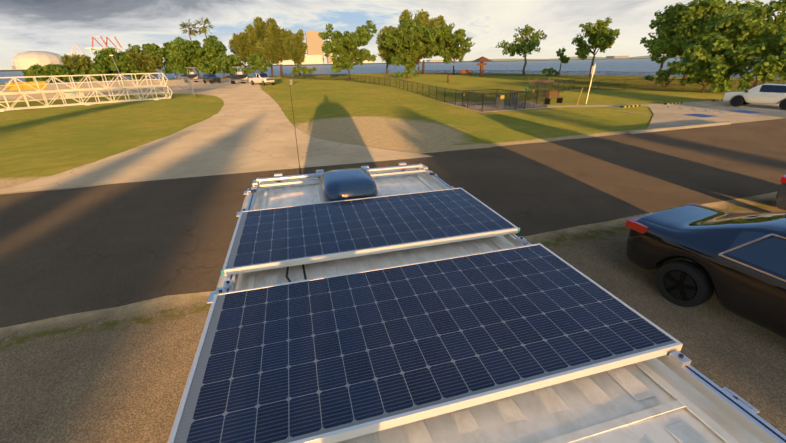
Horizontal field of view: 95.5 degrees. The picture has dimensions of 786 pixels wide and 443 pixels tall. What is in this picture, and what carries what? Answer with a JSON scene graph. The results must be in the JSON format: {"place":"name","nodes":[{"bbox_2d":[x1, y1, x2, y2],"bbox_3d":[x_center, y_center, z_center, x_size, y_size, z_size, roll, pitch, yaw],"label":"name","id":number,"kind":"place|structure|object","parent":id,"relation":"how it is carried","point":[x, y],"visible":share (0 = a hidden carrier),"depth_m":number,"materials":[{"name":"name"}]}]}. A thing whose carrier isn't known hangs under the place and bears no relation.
{"place":"outdoors","nodes":[
{"label":"outdoors","id":0,"kind":"place"},
{"bbox_2d":[0,78,261,99],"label":"parking lot","id":1,"kind":"structure","parent":0,"point":[223,85],"depth_m":61.09,"materials":[{"name":"beige concrete"}]},
{"bbox_2d":[175,75,195,97],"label":"temporary fence panels","id":2,"kind":"object","parent":1,"relation":"on","point":[190,83],"visible":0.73,"depth_m":53.62,"materials":[{"name":"silver metal"}]},
{"bbox_2d":[180,67,201,82],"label":"boat","id":3,"kind":"object","parent":1,"relation":"on","point":[192,76],"visible":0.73,"depth_m":77.47,"materials":[{"name":"white"}]},
{"bbox_2d":[202,74,220,83],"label":"dark suv","id":4,"kind":"object","parent":1,"relation":"on","point":[211,78],"visible":1,"depth_m":73.41,"materials":[{"name":"blue paint"}]},
{"bbox_2d":[204,53,241,79],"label":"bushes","id":5,"kind":"object","parent":1,"relation":"on","point":[223,66],"visible":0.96,"depth_m":91.80,"materials":[{"name":"green plant"}]},
{"bbox_2d":[226,67,247,83],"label":"console boat","id":6,"kind":"object","parent":1,"relation":"on","point":[240,77],"visible":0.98,"depth_m":68.77,"materials":[{"name":"white"}]},
{"bbox_2d":[241,53,271,74],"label":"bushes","id":7,"kind":"object","parent":1,"relation":"on","point":[255,62],"visible":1,"depth_m":100.70,"materials":[{"name":"green plant"}]},
{"bbox_2d":[0,90,433,192],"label":"driveway","id":8,"kind":"structure","parent":0,"point":[245,131],"depth_m":14.79,"materials":[{"name":"beige concrete"}]},
{"bbox_2d":[0,56,750,71],"bbox_3d":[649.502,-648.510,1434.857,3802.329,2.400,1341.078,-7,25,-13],"label":"shore","id":9,"kind":"structure","parent":0,"point":[386,63],"depth_m":1134.64,"materials":[{"name":"grey"}]},
{"bbox_2d":[12,28,628,68],"bbox_3d":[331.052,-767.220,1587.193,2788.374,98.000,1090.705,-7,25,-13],"label":"distant buildings","id":10,"kind":"structure","parent":9,"relation":"on","point":[314,55],"depth_m":1073.49,"materials":[{"name":"beige"}]},
{"bbox_2d":[67,46,83,56],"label":"port crane","id":11,"kind":"object","parent":10,"relation":"on","point":[76,50],"visible":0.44,"depth_m":878.81,"materials":[{"name":"white metal"}]},
{"bbox_2d":[85,36,107,62],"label":"port crane","id":12,"kind":"object","parent":10,"relation":"on","point":[95,48],"visible":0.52,"depth_m":898.16,"materials":[{"name":"white metal"}]},
{"bbox_2d":[104,37,121,51],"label":"port crane","id":13,"kind":"object","parent":10,"relation":"on","point":[119,48],"visible":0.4,"depth_m":914.54,"materials":[{"name":"red"}]},
{"bbox_2d":[0,57,779,83],"bbox_3d":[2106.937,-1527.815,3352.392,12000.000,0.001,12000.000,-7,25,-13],"label":"water","id":14,"kind":"structure","parent":0,"point":[629,66],"depth_m":185.99,"materials":[{"name":"blue liquid"}]},
{"bbox_2d":[0,73,785,442],"bbox_3d":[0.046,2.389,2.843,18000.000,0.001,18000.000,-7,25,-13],"label":"ground","id":15,"kind":"structure","parent":0,"point":[114,375],"depth_m":7.08,"materials":[{"name":"green plant"}]},
{"bbox_2d":[25,71,63,82],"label":"mangrove bush stems","id":16,"kind":"object","parent":15,"relation":"on","point":[31,79],"visible":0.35,"depth_m":91.00,"materials":[{"name":"green plant"}]},
{"bbox_2d":[22,62,85,81],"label":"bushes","id":17,"kind":"object","parent":15,"relation":"on","point":[49,69],"visible":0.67,"depth_m":91.13,"materials":[{"name":"green plant"}]},
{"bbox_2d":[61,53,93,81],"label":"tree","id":18,"kind":"object","parent":15,"relation":"on","point":[77,62],"visible":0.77,"depth_m":94.30,"materials":[{"name":"green plant"}]},
{"bbox_2d":[0,81,160,111],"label":"truss float blocks","id":19,"kind":"object","parent":15,"relation":"on","point":[22,85],"visible":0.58,"depth_m":31.87,"materials":[{"name":"yellow paint"}]},
{"bbox_2d":[0,86,171,110],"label":"truss","id":20,"kind":"object","parent":15,"relation":"on","point":[68,97],"visible":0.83,"depth_m":35.03,"materials":[{"name":"white metal"}]},
{"bbox_2d":[64,91,83,97],"bbox_3d":[-31.496,-12.560,35.252,0.030,0.700,1.500,20,31,39],"label":"truss sign board","id":21,"kind":"object","parent":20,"relation":"attached to","point":[73,94],"visible":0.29,"depth_m":35.26,"materials":[{"name":"white"}]},
{"bbox_2d":[0,73,167,93],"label":"truss","id":22,"kind":"object","parent":20,"relation":"on","point":[89,88],"visible":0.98,"depth_m":34.70,"materials":[{"name":"white metal"}]},
{"bbox_2d":[74,63,114,80],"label":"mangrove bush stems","id":23,"kind":"object","parent":15,"relation":"on","point":[107,77],"visible":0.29,"depth_m":96.92,"materials":[{"name":"green plant"}]},
{"bbox_2d":[88,47,149,80],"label":"tree","id":24,"kind":"object","parent":15,"relation":"on","point":[104,58],"visible":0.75,"depth_m":97.69,"materials":[{"name":"green plant"}]},
{"bbox_2d":[125,46,162,78],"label":"tree","id":25,"kind":"object","parent":15,"relation":"on","point":[145,61],"visible":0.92,"depth_m":99.75,"materials":[{"name":"green plant"}]},
{"bbox_2d":[128,43,172,78],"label":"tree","id":26,"kind":"object","parent":15,"relation":"on","point":[151,48],"visible":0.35,"depth_m":103.48,"materials":[{"name":"green plant"}]},
{"bbox_2d":[154,37,193,76],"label":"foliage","id":27,"kind":"object","parent":15,"relation":"on","point":[162,50],"visible":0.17,"depth_m":103.52,"materials":[{"name":"green plant"}]},
{"bbox_2d":[179,19,198,77],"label":"palm tree","id":28,"kind":"object","parent":15,"relation":"on","point":[192,32],"visible":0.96,"depth_m":109.18,"materials":[{"name":"green plant"}]},
{"bbox_2d":[195,16,212,36],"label":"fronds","id":29,"kind":"object","parent":15,"relation":"on","point":[203,29],"visible":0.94,"depth_m":108.94,"materials":[{"name":"green plant"}]},
{"bbox_2d":[165,35,243,77],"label":"trees","id":30,"kind":"object","parent":15,"relation":"on","point":[182,55],"visible":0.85,"depth_m":94.66,"materials":[{"name":"green plant"}]},
{"bbox_2d":[229,24,253,67],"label":"tree","id":31,"kind":"object","parent":15,"relation":"on","point":[238,44],"visible":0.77,"depth_m":106.20,"materials":[{"name":"green plant"}]},
{"bbox_2d":[247,17,274,72],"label":"tree","id":32,"kind":"object","parent":15,"relation":"on","point":[260,27],"visible":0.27,"depth_m":103.66,"materials":[{"name":"green plant"}]},
{"bbox_2d":[248,73,275,85],"bbox_3d":[-23.814,-25.722,64.491,6.450,2.003,2.340,20,31,39],"label":"white pickup","id":33,"kind":"object","parent":15,"relation":"on","point":[262,78],"visible":1,"depth_m":63.39,"materials":[{"name":"white paint"}]},
{"bbox_2d":[255,29,283,76],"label":"tree","id":34,"kind":"object","parent":15,"relation":"on","point":[271,56],"visible":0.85,"depth_m":102.28,"materials":[{"name":"green plant"}]},
{"bbox_2d":[266,21,292,76],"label":"tree","id":35,"kind":"object","parent":15,"relation":"on","point":[275,31],"visible":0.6,"depth_m":100.61,"materials":[{"name":"green plant"}]},
{"bbox_2d":[282,28,307,76],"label":"tree","id":36,"kind":"object","parent":15,"relation":"on","point":[296,55],"visible":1,"depth_m":100.53,"materials":[{"name":"green plant"}]},
{"bbox_2d":[291,65,316,78],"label":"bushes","id":37,"kind":"object","parent":15,"relation":"on","point":[304,69],"visible":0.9,"depth_m":89.42,"materials":[{"name":"green plant"}]},
{"bbox_2d":[318,20,376,79],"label":"tree","id":38,"kind":"object","parent":15,"relation":"on","point":[345,48],"visible":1,"depth_m":75.26,"materials":[{"name":"green plant"}]},
{"bbox_2d":[281,73,482,110],"bbox_3d":[-7.645,-24.228,61.396,8.704,1.250,83.397,-12,26,-23],"label":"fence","id":39,"kind":"object","parent":15,"relation":"on","point":[404,85],"visible":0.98,"depth_m":41.93,"materials":[{"name":"black metal"}]},
{"bbox_2d":[376,26,395,74],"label":"tree","id":40,"kind":"object","parent":15,"relation":"on","point":[384,51],"visible":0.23,"depth_m":105.29,"materials":[{"name":"green plant"}]},
{"bbox_2d":[396,69,418,78],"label":"bush stems","id":41,"kind":"object","parent":15,"relation":"on","point":[406,72],"visible":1,"depth_m":79.66,"materials":[{"name":"green plant"}]},
{"bbox_2d":[396,8,429,68],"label":"tree","id":42,"kind":"object","parent":15,"relation":"on","point":[422,16],"visible":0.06,"depth_m":103.78,"materials":[{"name":"green plant"}]},
{"bbox_2d":[382,16,457,74],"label":"tree","id":43,"kind":"object","parent":15,"relation":"on","point":[415,42],"visible":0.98,"depth_m":96.10,"materials":[{"name":"green plant"}]},
{"bbox_2d":[421,15,446,73],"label":"tree","id":44,"kind":"object","parent":15,"relation":"on","point":[438,20],"visible":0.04,"depth_m":104.43,"materials":[{"name":"green plant"}]},
{"bbox_2d":[438,29,474,74],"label":"tree","id":45,"kind":"object","parent":15,"relation":"on","point":[453,48],"visible":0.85,"depth_m":95.72,"materials":[{"name":"green plant"}]},
{"bbox_2d":[167,169,762,442],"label":"roof","id":46,"kind":"structure","parent":15,"relation":"on","point":[541,422],"depth_m":1.20,"materials":[{"name":"white metal"}]},
{"bbox_2d":[289,81,301,174],"bbox_3d":[-0.961,-0.873,3.509,0.034,0.970,0.036,-7,25,-13],"label":"antenna","id":47,"kind":"object","parent":46,"relation":"attached to","point":[296,139],"visible":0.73,"depth_m":3.54,"materials":[{"name":"metal"}]},
{"bbox_2d":[285,264,306,281],"bbox_3d":[-0.517,0.313,1.904,0.112,0.015,0.351,-7,25,-13],"label":"cable","id":48,"kind":"object","parent":46,"relation":"on","point":[289,280],"visible":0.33,"depth_m":1.96,"materials":[{"name":"black rubber"}]},
{"bbox_2d":[316,184,380,202],"bbox_3d":[-0.401,-0.292,3.169,0.520,0.113,0.655,-7,25,-13],"label":"vent base","id":49,"kind":"object","parent":46,"relation":"on","point":[319,193],"visible":0.19,"depth_m":3.13,"materials":[{"name":"white plastic"}]},
{"bbox_2d":[320,168,377,201],"bbox_3d":[-0.398,-0.336,3.131,0.470,0.168,0.580,-7,25,-13],"label":"roof vent","id":50,"kind":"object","parent":46,"relation":"on","point":[345,184],"depth_m":2.92,"materials":[{"name":"blue plastic"}]},
{"bbox_2d":[221,188,519,275],"bbox_3d":[-0.156,-0.001,2.455,1.772,0.037,0.861,-7,25,-13],"label":"solar panel","id":51,"kind":"object","parent":46,"relation":"on","point":[275,237],"visible":1,"depth_m":2.32,"materials":[{"name":"blue"}]},
{"bbox_2d":[169,243,682,442],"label":"solar panel","id":52,"kind":"object","parent":46,"relation":"on","point":[335,358],"visible":1,"depth_m":1.35,"materials":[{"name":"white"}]},
{"bbox_2d":[247,174,739,442],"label":"van roof ribs","id":53,"kind":"object","parent":46,"relation":"attached to","point":[590,389],"visible":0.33,"depth_m":1.22,"materials":[{"name":"white metal"}]},
{"bbox_2d":[207,162,785,442],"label":"roof rack","id":54,"kind":"object","parent":46,"relation":"on","point":[736,408],"visible":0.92,"depth_m":1.30,"materials":[{"name":"white metal"}]},
{"bbox_2d":[460,70,471,75],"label":"park bench","id":55,"kind":"object","parent":15,"relation":"on","point":[465,71],"visible":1,"depth_m":90.69,"materials":[{"name":"brown wood"}]},
{"bbox_2d":[472,56,493,76],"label":"gazebo","id":56,"kind":"object","parent":15,"relation":"on","point":[481,60],"visible":1,"depth_m":81.70,"materials":[{"name":"brown wood"}]},
{"bbox_2d":[495,24,546,75],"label":"tree","id":57,"kind":"object","parent":15,"relation":"on","point":[521,45],"visible":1,"depth_m":79.71,"materials":[{"name":"green plant"}]},
{"bbox_2d":[442,101,638,112],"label":"footpath","id":58,"kind":"structure","parent":15,"relation":"on","point":[492,106],"depth_m":27.98,"materials":[{"name":"concrete"}]},
{"bbox_2d":[462,89,526,108],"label":"fence posts","id":59,"kind":"object","parent":58,"relation":"on","point":[510,92],"visible":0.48,"depth_m":28.68,"materials":[{"name":"black metal"}]},
{"bbox_2d":[496,95,503,107],"bbox_3d":[8.211,-9.189,27.348,0.640,0.918,0.640,-7,25,-13],"label":"trash bin","id":60,"kind":"object","parent":58,"relation":"on","point":[501,103],"depth_m":27.15,"materials":[{"name":"metal"}]},
{"bbox_2d":[511,93,518,104],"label":"gate","id":61,"kind":"structure","parent":58,"relation":"on","point":[516,96],"depth_m":29.07,"materials":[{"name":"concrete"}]},
{"bbox_2d":[482,87,549,110],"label":"dog park fence entry posts","id":62,"kind":"object","parent":58,"relation":"on","point":[527,100],"visible":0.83,"depth_m":26.37,"materials":[{"name":"black metal"}]},
{"bbox_2d":[523,77,558,84],"bbox_3d":[22.626,-20.968,54.006,6.346,1.939,4.151,-7,25,-13],"label":"brush pile","id":63,"kind":"object","parent":15,"relation":"on","point":[537,80],"visible":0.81,"depth_m":53.43,"materials":[{"name":"brown wood"}]},
{"bbox_2d":[540,67,558,75],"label":"shore bush stems","id":64,"kind":"object","parent":15,"relation":"on","point":[549,70],"visible":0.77,"depth_m":78.06,"materials":[{"name":"green plant"}]},
{"bbox_2d":[544,91,563,103],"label":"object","id":65,"kind":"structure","parent":15,"relation":"on","point":[559,99],"depth_m":29.66,"materials":[{"name":"brown wood"}]},
{"bbox_2d":[556,48,569,76],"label":"tree","id":66,"kind":"object","parent":15,"relation":"on","point":[563,58],"visible":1,"depth_m":74.88,"materials":[{"name":"green plant"}]},
{"bbox_2d":[586,65,595,103],"bbox_3d":[15.799,-10.963,28.492,0.460,3.002,0.079,-12,26,-22],"label":"street sign back","id":67,"kind":"object","parent":15,"relation":"on","point":[593,69],"visible":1,"depth_m":28.17,"materials":[{"name":"silver metal"}]},
{"bbox_2d":[571,17,619,77],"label":"tree","id":68,"kind":"object","parent":15,"relation":"on","point":[599,34],"visible":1,"depth_m":66.26,"materials":[{"name":"green plant"}]},
{"bbox_2d":[415,70,780,84],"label":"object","id":69,"kind":"object","parent":15,"relation":"on","point":[533,73],"visible":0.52,"depth_m":73.74,"materials":[{"name":"black"}]},
{"bbox_2d":[620,105,640,107],"bbox_3d":[17.769,-8.623,26.692,1.800,0.103,0.165,-9,25,-16],"label":"wheel stop","id":70,"kind":"object","parent":15,"relation":"on","point":[630,106],"visible":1,"depth_m":26.67,"materials":[{"name":"yellow concrete"}]},
{"bbox_2d":[528,79,785,99],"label":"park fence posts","id":71,"kind":"object","parent":15,"relation":"on","point":[569,84],"visible":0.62,"depth_m":38.56,"materials":[{"name":"black"}]},
{"bbox_2d":[643,68,678,86],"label":"bushes","id":72,"kind":"object","parent":15,"relation":"on","point":[663,74],"visible":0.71,"depth_m":43.71,"materials":[{"name":"green plant"}]},
{"bbox_2d":[656,26,675,76],"bbox_3d":[41.258,-25.925,54.624,4.006,8.285,3.982,4,25,12],"label":"tree","id":73,"kind":"object","parent":15,"relation":"on","point":[661,66],"visible":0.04,"depth_m":54.83,"materials":[{"name":"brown plant"}]},
{"bbox_2d":[640,0,763,85],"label":"tree","id":74,"kind":"object","parent":15,"relation":"on","point":[692,21],"visible":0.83,"depth_m":42.21,"materials":[{"name":"green plant"}]},
{"bbox_2d":[625,203,785,338],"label":"black sedan","id":75,"kind":"object","parent":15,"relation":"on","point":[738,266],"visible":1,"depth_m":4.79,"materials":[{"name":"black paint"}]},
{"bbox_2d":[666,32,765,92],"bbox_3d":[31.103,-15.465,34.961,6.459,5.487,7.143,3,24,8],"label":"tree","id":76,"kind":"object","parent":15,"relation":"on","point":[714,71],"visible":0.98,"depth_m":33.77,"materials":[{"name":"green plant"}]},
{"bbox_2d":[684,4,773,91],"bbox_3d":[33.134,-16.748,34.986,6.428,7.751,6.154,-7,25,-13],"label":"tree","id":77,"kind":"object","parent":15,"relation":"on","point":[737,26],"visible":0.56,"depth_m":33.43,"materials":[{"name":"green plant"}]},
{"bbox_2d":[723,0,785,86],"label":"tree","id":78,"kind":"object","parent":15,"relation":"on","point":[779,21],"visible":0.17,"depth_m":34.73,"materials":[{"name":"green plant"}]},
{"bbox_2d":[737,66,782,90],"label":"bushes","id":79,"kind":"object","parent":15,"relation":"on","point":[747,77],"visible":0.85,"depth_m":32.07,"materials":[{"name":"green plant"}]},
{"bbox_2d":[745,31,785,81],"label":"tree","id":80,"kind":"object","parent":15,"relation":"on","point":[772,58],"visible":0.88,"depth_m":31.43,"materials":[{"name":"green plant"}]},
{"bbox_2d":[776,175,785,209],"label":"grey sedan","id":81,"kind":"object","parent":15,"relation":"on","point":[781,199],"visible":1,"depth_m":7.77,"materials":[{"name":"grey paint"}]},
{"bbox_2d":[0,118,785,327],"bbox_3d":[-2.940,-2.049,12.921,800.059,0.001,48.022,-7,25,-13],"label":"road","id":82,"kind":"structure","parent":0,"point":[74,250],"depth_m":9.38,"materials":[{"name":"grey asphalt"}]},
{"bbox_2d":[629,121,730,133],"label":"road kerb","id":83,"kind":"structure","parent":82,"relation":"on","point":[677,127],"depth_m":18.07,"materials":[{"name":"concrete"}]},
{"bbox_2d":[0,0,785,69],"label":"sky","id":84,"kind":"structure","parent":0,"point":[54,26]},
{"bbox_2d":[453,55,679,61],"bbox_3d":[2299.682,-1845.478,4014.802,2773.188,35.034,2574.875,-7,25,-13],"label":"hills","id":85,"kind":"structure","parent":0,"point":[588,57],"depth_m":4305.18,"materials":[{"name":"grey"}]},
{"bbox_2d":[641,101,785,128],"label":"parking bay pavement","id":86,"kind":"structure","parent":0,"point":[659,120],"depth_m":22.92,"materials":[{"name":"concrete"}]},
{"bbox_2d":[664,102,682,104],"bbox_3d":[21.947,-9.257,27.944,1.800,0.103,0.165,-9,25,-16],"label":"wheel stop","id":87,"kind":"object","parent":86,"relation":"on","point":[673,103],"visible":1,"depth_m":27.93,"materials":[{"name":"yellow concrete"}]},
{"bbox_2d":[616,104,775,118],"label":"bay markings","id":88,"kind":"object","parent":86,"relation":"on","point":[707,110],"visible":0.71,"depth_m":23.22,"materials":[{"name":"blue paint"}]},
{"bbox_2d":[723,83,785,109],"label":"white suv","id":89,"kind":"object","parent":86,"relation":"on","point":[769,93],"visible":1,"depth_m":24.64,"materials":[{"name":"white paint"}]}
]}

